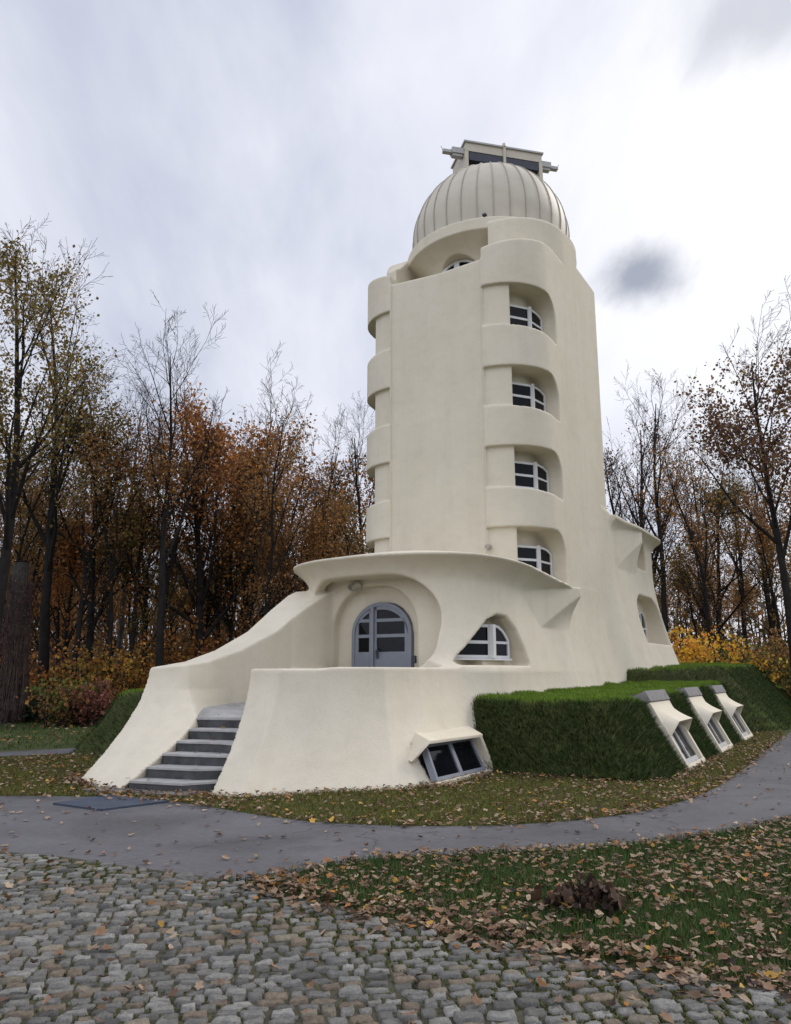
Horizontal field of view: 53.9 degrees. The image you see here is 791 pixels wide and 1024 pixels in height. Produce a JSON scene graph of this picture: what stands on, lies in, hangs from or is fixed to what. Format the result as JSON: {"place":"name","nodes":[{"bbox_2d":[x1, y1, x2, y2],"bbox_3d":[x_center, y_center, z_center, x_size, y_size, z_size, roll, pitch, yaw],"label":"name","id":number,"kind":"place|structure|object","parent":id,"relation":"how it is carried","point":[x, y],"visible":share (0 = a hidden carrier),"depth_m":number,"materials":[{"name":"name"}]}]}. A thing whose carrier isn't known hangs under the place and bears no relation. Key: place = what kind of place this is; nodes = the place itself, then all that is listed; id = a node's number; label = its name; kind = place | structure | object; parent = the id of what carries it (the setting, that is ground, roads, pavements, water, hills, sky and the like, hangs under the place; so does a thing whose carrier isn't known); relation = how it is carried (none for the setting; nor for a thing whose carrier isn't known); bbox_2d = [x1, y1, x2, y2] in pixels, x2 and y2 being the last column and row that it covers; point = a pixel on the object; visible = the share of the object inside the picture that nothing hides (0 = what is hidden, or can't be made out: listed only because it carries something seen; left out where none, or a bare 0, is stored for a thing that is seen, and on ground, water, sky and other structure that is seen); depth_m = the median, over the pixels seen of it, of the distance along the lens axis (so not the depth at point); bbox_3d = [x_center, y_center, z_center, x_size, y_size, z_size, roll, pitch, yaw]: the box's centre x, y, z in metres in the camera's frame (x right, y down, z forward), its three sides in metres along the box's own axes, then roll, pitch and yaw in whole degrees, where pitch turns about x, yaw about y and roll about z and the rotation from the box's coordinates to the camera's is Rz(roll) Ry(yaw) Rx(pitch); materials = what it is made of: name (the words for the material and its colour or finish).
{"place":"outdoors","nodes":[
{"label":"outdoors","id":0,"kind":"place"},
{"bbox_2d":[0,748,75,756],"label":"path","id":1,"kind":"structure","parent":0,"point":[49,751],"depth_m":16.14,"materials":[{"name":"grey asphalt"}]},
{"bbox_2d":[74,690,142,756],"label":"grass bank","id":2,"kind":"structure","parent":0,"point":[120,711],"depth_m":15.75,"materials":[{"name":"green plant"}]},
{"bbox_2d":[0,733,790,880],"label":"path","id":3,"kind":"structure","parent":0,"point":[196,848],"depth_m":8.10,"materials":[{"name":"grey asphalt"}]},
{"bbox_2d":[53,794,168,810],"bbox_3d":[-3.586,3.669,9.827,1.120,0.022,0.860,-7,-14,30],"label":"doormat","id":4,"kind":"object","parent":3,"relation":"on","point":[101,803],"visible":0.93,"depth_m":9.77,"materials":[{"name":"rubber"}]},
{"bbox_2d":[0,745,790,1023],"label":"leaf litter","id":5,"kind":"object","parent":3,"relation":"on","point":[758,982],"visible":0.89,"depth_m":5.36,"materials":[{"name":"brown plant"}]},
{"bbox_2d":[0,720,790,991],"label":"ground","id":6,"kind":"structure","parent":0,"point":[630,964],"depth_m":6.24,"materials":[{"name":"green plant"}]},
{"bbox_2d":[0,560,36,723],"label":"dead trunk","id":7,"kind":"object","parent":6,"relation":"on","point":[14,664],"visible":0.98,"depth_m":25.90,"materials":[{"name":"brown wood"}]},
{"bbox_2d":[12,692,52,722],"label":"bush","id":8,"kind":"object","parent":6,"relation":"on","point":[29,714],"visible":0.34,"depth_m":25.98,"materials":[{"name":"green plant"}]},
{"bbox_2d":[0,417,83,669],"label":"tree","id":9,"kind":"object","parent":6,"relation":"on","point":[18,553],"visible":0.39,"depth_m":29.06,"materials":[{"name":"brown plant"}]},
{"bbox_2d":[0,440,92,628],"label":"tree","id":10,"kind":"object","parent":6,"relation":"on","point":[39,553],"visible":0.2,"depth_m":31.27,"materials":[{"name":"brown plant"}]},
{"bbox_2d":[0,633,94,719],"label":"bush","id":11,"kind":"object","parent":6,"relation":"on","point":[37,679],"visible":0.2,"depth_m":27.71,"materials":[{"name":"brown plant"}]},
{"bbox_2d":[15,683,93,727],"bbox_3d":[-10.463,5.977,24.091,2.301,1.332,2.003,0,-12,0],"label":"bush","id":12,"kind":"object","parent":6,"relation":"on","point":[62,716],"visible":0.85,"depth_m":23.66,"materials":[{"name":"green plant"}]},
{"bbox_2d":[17,452,91,690],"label":"tree","id":13,"kind":"object","parent":6,"relation":"on","point":[57,625],"visible":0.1,"depth_m":33.17,"materials":[{"name":"brown plant"}]},
{"bbox_2d":[0,213,116,634],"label":"tree","id":14,"kind":"object","parent":6,"relation":"on","point":[13,487],"visible":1,"depth_m":25.01,"materials":[{"name":"brown plant"}]},
{"bbox_2d":[6,482,121,651],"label":"tree","id":15,"kind":"object","parent":6,"relation":"on","point":[54,633],"visible":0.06,"depth_m":35.54,"materials":[{"name":"brown plant"}]},
{"bbox_2d":[24,673,105,724],"bbox_3d":[-10.351,5.924,24.625,2.390,1.642,2.504,9,-14,-36],"label":"bush","id":16,"kind":"object","parent":6,"relation":"on","point":[56,694],"visible":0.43,"depth_m":24.38,"materials":[{"name":"green plant"}]},
{"bbox_2d":[0,228,136,718],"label":"tree","id":17,"kind":"object","parent":6,"relation":"on","point":[52,527],"visible":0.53,"depth_m":28.57,"materials":[{"name":"brown plant"}]},
{"bbox_2d":[6,464,140,685],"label":"tree","id":18,"kind":"object","parent":6,"relation":"on","point":[60,585],"visible":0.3,"depth_m":31.11,"materials":[{"name":"brown plant"}]},
{"bbox_2d":[21,477,140,660],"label":"tree","id":19,"kind":"object","parent":6,"relation":"on","point":[103,615],"visible":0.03,"depth_m":38.38,"materials":[{"name":"brown plant"}]},
{"bbox_2d":[60,677,118,726],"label":"bush","id":20,"kind":"object","parent":6,"relation":"on","point":[103,702],"visible":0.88,"depth_m":23.89,"materials":[{"name":"red plant"}]},
{"bbox_2d":[26,638,154,718],"bbox_3d":[-10.082,5.793,27.001,4.128,2.861,4.310,0,-12,0],"label":"bush","id":21,"kind":"object","parent":6,"relation":"on","point":[97,670],"visible":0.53,"depth_m":26.57,"materials":[{"name":"green plant"}]},
{"bbox_2d":[0,353,190,684],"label":"tree","id":22,"kind":"object","parent":6,"relation":"on","point":[92,619],"visible":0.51,"depth_m":30.23,"materials":[{"name":"brown plant"}]},
{"bbox_2d":[42,386,160,695],"bbox_3d":[-10.942,1.108,29.368,6.039,13.193,3.742,-11,-16,43],"label":"tree","id":23,"kind":"object","parent":6,"relation":"on","point":[80,622],"visible":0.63,"depth_m":29.16,"materials":[{"name":"brown plant"}]},
{"bbox_2d":[61,400,157,698],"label":"tree","id":24,"kind":"object","parent":6,"relation":"on","point":[112,572],"visible":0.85,"depth_m":28.67,"materials":[{"name":"brown plant"}]},
{"bbox_2d":[57,642,190,694],"bbox_3d":[-9.662,6.038,28.278,4.341,2.981,3.976,-5,-13,24],"label":"bush","id":25,"kind":"object","parent":6,"relation":"on","point":[134,669],"visible":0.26,"depth_m":27.91,"materials":[{"name":"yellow plant"}]},
{"bbox_2d":[2,575,271,694],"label":"undergrowth","id":26,"kind":"object","parent":6,"relation":"on","point":[94,651],"visible":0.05,"depth_m":36.39,"materials":[{"name":"brown plant"}]},
{"bbox_2d":[74,365,204,694],"bbox_3d":[-12.474,0.689,36.138,4.929,16.758,6.739,-10,-15,40],"label":"tree","id":27,"kind":"object","parent":6,"relation":"on","point":[120,634],"visible":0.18,"depth_m":36.43,"materials":[{"name":"brown plant"}]},
{"bbox_2d":[92,504,191,688],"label":"tree","id":28,"kind":"object","parent":6,"relation":"on","point":[140,618],"visible":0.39,"depth_m":30.89,"materials":[{"name":"brown plant"}]},
{"bbox_2d":[102,452,189,682],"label":"tree","id":29,"kind":"object","parent":6,"relation":"on","point":[145,627],"visible":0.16,"depth_m":32.54,"materials":[{"name":"brown plant"}]},
{"bbox_2d":[74,468,219,681],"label":"tree","id":30,"kind":"object","parent":6,"relation":"on","point":[143,570],"visible":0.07,"depth_m":35.99,"materials":[{"name":"brown plant"}]},
{"bbox_2d":[85,404,215,687],"bbox_3d":[-9.507,1.502,30.703,5.931,12.958,3.676,-4,-12,18],"label":"tree","id":31,"kind":"object","parent":6,"relation":"on","point":[134,618],"visible":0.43,"depth_m":30.27,"materials":[{"name":"brown plant"}]},
{"bbox_2d":[31,334,295,655],"bbox_3d":[-8.584,-0.060,31.198,10.839,16.295,7.657,5,-13,-24],"label":"tree","id":32,"kind":"object","parent":6,"relation":"on","point":[201,596],"visible":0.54,"depth_m":31.19,"materials":[{"name":"brown plant"}]},
{"bbox_2d":[102,614,228,688],"bbox_3d":[-8.750,5.901,30.560,4.796,4.084,5.480,0,-12,0],"label":"bush","id":33,"kind":"object","parent":6,"relation":"on","point":[192,656],"visible":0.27,"depth_m":29.74,"materials":[{"name":"orange plant"}]},
{"bbox_2d":[93,289,239,666],"bbox_3d":[-8.225,-0.346,28.637,6.327,15.732,4.627,8,-14,-34],"label":"tree","id":34,"kind":"object","parent":6,"relation":"on","point":[163,557],"visible":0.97,"depth_m":28.38,"materials":[{"name":"brown plant"}]},
{"bbox_2d":[130,524,221,659],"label":"tree","id":35,"kind":"object","parent":6,"relation":"on","point":[170,624],"visible":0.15,"depth_m":35.55,"materials":[{"name":"brown plant"}]},
{"bbox_2d":[136,387,233,628],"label":"tree","id":36,"kind":"object","parent":6,"relation":"on","point":[169,566],"visible":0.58,"depth_m":30.59,"materials":[{"name":"brown plant"}]},
{"bbox_2d":[151,483,262,657],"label":"tree","id":37,"kind":"object","parent":6,"relation":"on","point":[204,572],"visible":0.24,"depth_m":32.56,"materials":[{"name":"brown plant"}]},
{"bbox_2d":[142,478,275,643],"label":"tree","id":38,"kind":"object","parent":6,"relation":"on","point":[211,612],"visible":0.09,"depth_m":34.35,"materials":[{"name":"brown plant"}]},
{"bbox_2d":[167,614,253,661],"bbox_3d":[-7.503,6.507,33.724,5.507,4.186,6.076,5,-13,-24],"label":"bush","id":39,"kind":"object","parent":6,"relation":"on","point":[212,643],"visible":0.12,"depth_m":33.34,"materials":[{"name":"orange plant"}]},
{"bbox_2d":[176,479,248,649],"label":"tree","id":40,"kind":"object","parent":6,"relation":"on","point":[216,605],"visible":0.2,"depth_m":33.56,"materials":[{"name":"brown plant"}]},
{"bbox_2d":[166,482,285,646],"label":"tree","id":41,"kind":"object","parent":6,"relation":"on","point":[227,614],"visible":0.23,"depth_m":33.61,"materials":[{"name":"brown plant"}]},
{"bbox_2d":[188,424,304,639],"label":"tree","id":42,"kind":"object","parent":6,"relation":"on","point":[231,595],"visible":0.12,"depth_m":33.98,"materials":[{"name":"brown plant"}]},
{"bbox_2d":[148,342,364,637],"bbox_3d":[-5.548,0.783,35.271,10.839,16.295,7.657,-4,-12,18],"label":"tree","id":43,"kind":"object","parent":6,"relation":"on","point":[267,434],"visible":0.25,"depth_m":34.46,"materials":[{"name":"brown plant"}]},
{"bbox_2d":[224,392,313,631],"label":"tree","id":44,"kind":"object","parent":6,"relation":"on","point":[251,605],"visible":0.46,"depth_m":32.12,"materials":[{"name":"brown plant"}]},
{"bbox_2d":[185,368,354,616],"bbox_3d":[-4.649,1.193,27.608,5.629,12.298,3.489,5,-13,-24],"label":"tree","id":45,"kind":"object","parent":6,"relation":"on","point":[273,543],"visible":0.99,"depth_m":27.97,"materials":[{"name":"brown plant"}]},
{"bbox_2d":[228,495,314,639],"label":"tree","id":46,"kind":"object","parent":6,"relation":"on","point":[267,554],"visible":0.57,"depth_m":29.50,"materials":[{"name":"brown plant"}]},
{"bbox_2d":[223,423,355,603],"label":"tree","id":47,"kind":"object","parent":6,"relation":"on","point":[302,495],"visible":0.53,"depth_m":30.86,"materials":[{"name":"brown plant"}]},
{"bbox_2d":[209,403,374,606],"bbox_3d":[-3.821,1.754,32.959,7.743,13.475,6.704,9,-14,-36],"label":"tree","id":48,"kind":"object","parent":6,"relation":"on","point":[339,481],"visible":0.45,"depth_m":33.31,"materials":[{"name":"brown plant"}]},
{"bbox_2d":[261,457,322,605],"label":"tree","id":49,"kind":"object","parent":6,"relation":"on","point":[289,518],"visible":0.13,"depth_m":34.28,"materials":[{"name":"brown plant"}]},
{"bbox_2d":[259,464,367,605],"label":"tree","id":50,"kind":"object","parent":6,"relation":"on","point":[318,544],"visible":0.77,"depth_m":29.57,"materials":[{"name":"brown plant"}]},
{"bbox_2d":[318,389,374,555],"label":"tree","id":51,"kind":"object","parent":6,"relation":"on","point":[360,520],"visible":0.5,"depth_m":33.22,"materials":[{"name":"brown plant"}]},
{"bbox_2d":[80,139,678,797],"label":"observatory tower","id":52,"kind":"structure","parent":6,"relation":"on","point":[510,555],"depth_m":18.01,"materials":[{"name":"paint"}]},
{"bbox_2d":[351,602,412,666],"bbox_3d":[-0.299,2.885,15.753,1.420,2.110,0.177,-7,-14,30],"label":"door","id":53,"kind":"structure","parent":52,"relation":"in","point":[382,632],"depth_m":15.83,"materials":[{"name":"grey paint"}]},
{"bbox_2d":[408,726,492,785],"bbox_3d":[0.871,3.808,12.327,0.690,0.755,2.123,-7,-14,30],"label":"basement window","id":54,"kind":"structure","parent":52,"relation":"in","point":[448,753],"depth_m":12.13,"materials":[{"name":"grey paint"}]},
{"bbox_2d":[454,624,511,660],"bbox_3d":[1.600,2.510,15.003,0.790,0.680,1.390,-7,-14,30],"label":"window","id":55,"kind":"structure","parent":52,"relation":"in","point":[482,646],"depth_m":14.91,"materials":[{"name":"white paint"}]},
{"bbox_2d":[496,625,509,658],"bbox_3d":[2.028,2.538,15.238,0.070,0.640,0.575,-11,-16,43],"label":"window","id":56,"kind":"structure","parent":52,"relation":"in","point":[502,641],"depth_m":15.28,"materials":[{"name":"white paint"}]},
{"bbox_2d":[510,304,531,327],"bbox_3d":[3.081,-4.692,19.348,0.830,0.725,1.190,-7,-14,30],"label":"window","id":57,"kind":"structure","parent":52,"relation":"in","point":[519,315],"depth_m":19.17,"materials":[{"name":"white paint"}]},
{"bbox_2d":[512,382,534,407],"bbox_3d":[3.081,-2.714,18.939,0.830,0.725,1.190,-7,-14,30],"label":"window","id":58,"kind":"structure","parent":52,"relation":"in","point":[523,394],"depth_m":18.76,"materials":[{"name":"white paint"}]},
{"bbox_2d":[515,461,537,488],"bbox_3d":[3.081,-0.794,18.542,0.830,0.725,1.190,-7,-14,30],"label":"window","id":59,"kind":"structure","parent":52,"relation":"in","point":[526,473],"depth_m":18.35,"materials":[{"name":"white paint"}]},
{"bbox_2d":[517,545,540,569],"bbox_3d":[3.081,1.164,18.137,0.830,0.725,1.190,-7,-14,30],"label":"window","id":60,"kind":"structure","parent":52,"relation":"in","point":[530,555],"depth_m":17.97,"materials":[{"name":"white paint"}]},
{"bbox_2d":[537,464,548,491],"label":"window","id":61,"kind":"structure","parent":52,"relation":"in","point":[543,479],"depth_m":18.72,"materials":[{"name":"white paint"}]},
{"bbox_2d":[541,547,552,575],"bbox_3d":[3.490,1.181,18.253,0.060,0.680,0.592,-10,-15,41],"label":"window","id":62,"kind":"structure","parent":52,"relation":"in","point":[546,557],"depth_m":18.32,"materials":[{"name":"white paint"}]},
{"bbox_2d":[0,719,784,825],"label":"lawn grass","id":63,"kind":"structure","parent":6,"relation":"on","point":[9,787],"depth_m":10.47,"materials":[{"name":"green plant"}]},
{"bbox_2d":[0,714,789,828],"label":"leaf litter","id":64,"kind":"object","parent":6,"relation":"on","point":[75,777],"visible":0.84,"depth_m":10.53,"materials":[{"name":"brown plant"}]},
{"bbox_2d":[0,851,790,1023],"bbox_3d":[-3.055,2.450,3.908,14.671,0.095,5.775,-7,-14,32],"label":"cobblestones","id":65,"kind":"structure","parent":6,"relation":"on","point":[61,987],"depth_m":4.26,"materials":[{"name":"grey stone"}]},
{"bbox_2d":[3,505,790,684],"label":"undergrowth","id":66,"kind":"object","parent":6,"relation":"on","point":[761,630],"depth_m":44.97,"materials":[{"name":"brown plant"}]},
{"bbox_2d":[53,548,786,671],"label":"distant woods","id":67,"kind":"object","parent":6,"relation":"on","point":[682,621],"visible":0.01,"depth_m":58.10,"materials":[{"name":"brown plant"}]},
{"bbox_2d":[530,871,631,925],"bbox_3d":[1.336,2.620,5.363,0.664,0.222,0.618,2,-12,-11],"label":"leaf heap","id":68,"kind":"object","parent":6,"relation":"on","point":[591,889],"visible":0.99,"depth_m":5.38,"materials":[{"name":"brown plant"}]},
{"bbox_2d":[603,395,708,587],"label":"tree","id":69,"kind":"object","parent":6,"relation":"on","point":[612,475],"visible":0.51,"depth_m":39.15,"materials":[{"name":"brown plant"}]},
{"bbox_2d":[603,360,717,635],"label":"tree","id":70,"kind":"object","parent":6,"relation":"on","point":[657,503],"visible":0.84,"depth_m":36.60,"materials":[{"name":"brown plant"}]},
{"bbox_2d":[635,521,700,638],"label":"tree","id":71,"kind":"object","parent":6,"relation":"on","point":[655,576],"visible":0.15,"depth_m":36.52,"materials":[{"name":"brown plant"}]},
{"bbox_2d":[634,422,741,644],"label":"tree","id":72,"kind":"object","parent":6,"relation":"on","point":[714,545],"visible":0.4,"depth_m":39.64,"materials":[{"name":"brown plant"}]},
{"bbox_2d":[638,412,742,661],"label":"tree","id":73,"kind":"object","parent":6,"relation":"on","point":[702,574],"visible":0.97,"depth_m":32.50,"materials":[{"name":"brown plant"}]},
{"bbox_2d":[658,535,730,653],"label":"tree","id":74,"kind":"object","parent":6,"relation":"on","point":[670,598],"visible":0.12,"depth_m":54.98,"materials":[{"name":"brown plant"}]},
{"bbox_2d":[656,551,743,645],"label":"tree","id":75,"kind":"object","parent":6,"relation":"on","point":[699,625],"visible":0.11,"depth_m":57.75,"materials":[{"name":"brown plant"}]},
{"bbox_2d":[666,522,741,645],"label":"tree","id":76,"kind":"object","parent":6,"relation":"on","point":[712,599],"visible":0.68,"depth_m":36.55,"materials":[{"name":"brown plant"}]},
{"bbox_2d":[668,492,744,656],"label":"tree","id":77,"kind":"object","parent":6,"relation":"on","point":[712,590],"visible":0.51,"depth_m":37.98,"materials":[{"name":"brown plant"}]},
{"bbox_2d":[664,533,761,649],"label":"tree","id":78,"kind":"object","parent":6,"relation":"on","point":[675,587],"visible":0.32,"depth_m":41.02,"materials":[{"name":"brown plant"}]},
{"bbox_2d":[645,425,790,651],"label":"tree","id":79,"kind":"object","parent":6,"relation":"on","point":[726,505],"visible":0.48,"depth_m":40.17,"materials":[{"name":"brown plant"}]},
{"bbox_2d":[647,275,790,668],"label":"tree","id":80,"kind":"object","parent":6,"relation":"on","point":[765,456],"visible":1,"depth_m":29.09,"materials":[{"name":"brown plant"}]},
{"bbox_2d":[667,623,787,681],"bbox_3d":[11.520,6.141,30.426,6.121,3.569,4.730,5,-13,-23],"label":"bush","id":81,"kind":"object","parent":6,"relation":"on","point":[692,650],"visible":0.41,"depth_m":29.42,"materials":[{"name":"yellow plant"}]},
{"bbox_2d":[667,597,789,675],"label":"undergrowth","id":82,"kind":"object","parent":6,"relation":"on","point":[753,635],"visible":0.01,"depth_m":36.85,"materials":[{"name":"yellow plant"}]},
{"bbox_2d":[695,438,768,655],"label":"tree","id":83,"kind":"object","parent":6,"relation":"on","point":[742,595],"visible":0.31,"depth_m":43.31,"materials":[{"name":"brown plant"}]},
{"bbox_2d":[696,636,784,679],"bbox_3d":[14.342,6.777,32.582,4.450,3.191,5.955,-8,-14,33],"label":"bush","id":84,"kind":"object","parent":6,"relation":"on","point":[739,647],"visible":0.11,"depth_m":32.17,"materials":[{"name":"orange plant"}]},
{"bbox_2d":[701,428,790,650],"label":"tree","id":85,"kind":"object","parent":6,"relation":"on","point":[769,616],"visible":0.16,"depth_m":42.79,"materials":[{"name":"brown plant"}]},
{"bbox_2d":[710,562,784,657],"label":"tree","id":86,"kind":"object","parent":6,"relation":"on","point":[759,589],"visible":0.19,"depth_m":49.71,"materials":[{"name":"brown plant"}]},
{"bbox_2d":[707,464,790,671],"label":"tree","id":87,"kind":"object","parent":6,"relation":"on","point":[762,543],"visible":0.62,"depth_m":38.83,"materials":[{"name":"brown plant"}]},
{"bbox_2d":[712,558,785,661],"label":"tree","id":88,"kind":"object","parent":6,"relation":"on","point":[738,595],"visible":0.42,"depth_m":44.45,"materials":[{"name":"brown plant"}]},
{"bbox_2d":[724,626,790,697],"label":"bush","id":89,"kind":"object","parent":6,"relation":"on","point":[780,654],"visible":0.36,"depth_m":30.57,"materials":[{"name":"orange plant"}]},
{"bbox_2d":[731,471,790,651],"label":"tree","id":90,"kind":"object","parent":6,"relation":"on","point":[772,603],"visible":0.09,"depth_m":44.55,"materials":[{"name":"brown plant"}]},
{"bbox_2d":[750,643,790,698],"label":"bush","id":91,"kind":"object","parent":6,"relation":"on","point":[781,677],"visible":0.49,"depth_m":30.08,"materials":[{"name":"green plant"}]},
{"bbox_2d":[0,0,790,661],"label":"sky","id":92,"kind":"structure","parent":0,"point":[266,163],"materials":[{"name":"white"}]},
{"bbox_2d":[70,662,790,782],"bbox_3d":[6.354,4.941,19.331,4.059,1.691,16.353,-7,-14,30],"label":"grass bank","id":93,"kind":"structure","parent":0,"point":[530,770],"depth_m":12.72,"materials":[{"name":"plant"}]},
{"bbox_2d":[633,689,705,768],"bbox_3d":[4.969,3.979,14.139,0.956,1.450,1.540,-7,-14,30],"label":"basement skylight","id":94,"kind":"object","parent":93,"relation":"in","point":[673,720],"visible":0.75,"depth_m":13.95,"materials":[{"name":"stone"}]},
{"bbox_2d":[672,723,699,763],"bbox_3d":[5.093,4.147,14.028,0.461,0.758,1.280,-7,-14,30],"label":"window frame","id":95,"kind":"structure","parent":94,"relation":"in","point":[679,736],"depth_m":14.17,"materials":[{"name":"metal"}]},
{"bbox_2d":[680,687,732,752],"bbox_3d":[6.720,4.569,16.993,0.956,1.450,1.540,-7,-14,30],"label":"basement skylight","id":96,"kind":"object","parent":93,"relation":"in","point":[709,715],"visible":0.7,"depth_m":16.81,"materials":[{"name":"stone"}]},
{"bbox_2d":[707,717,727,747],"bbox_3d":[6.844,4.737,16.883,0.461,0.758,1.280,-7,-14,30],"label":"window frame","id":97,"kind":"structure","parent":96,"relation":"in","point":[711,724],"depth_m":17.09,"materials":[{"name":"metal"}]},
{"bbox_2d":[710,685,752,740],"bbox_3d":[8.471,5.159,19.847,0.956,1.450,1.540,-7,-14,30],"label":"basement skylight","id":98,"kind":"object","parent":93,"relation":"in","point":[732,709],"visible":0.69,"depth_m":19.66,"materials":[{"name":"stone"}]},
{"bbox_2d":[627,664,790,731],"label":"grass bank","id":99,"kind":"structure","parent":0,"point":[668,672],"depth_m":22.32,"materials":[{"name":"plant"}]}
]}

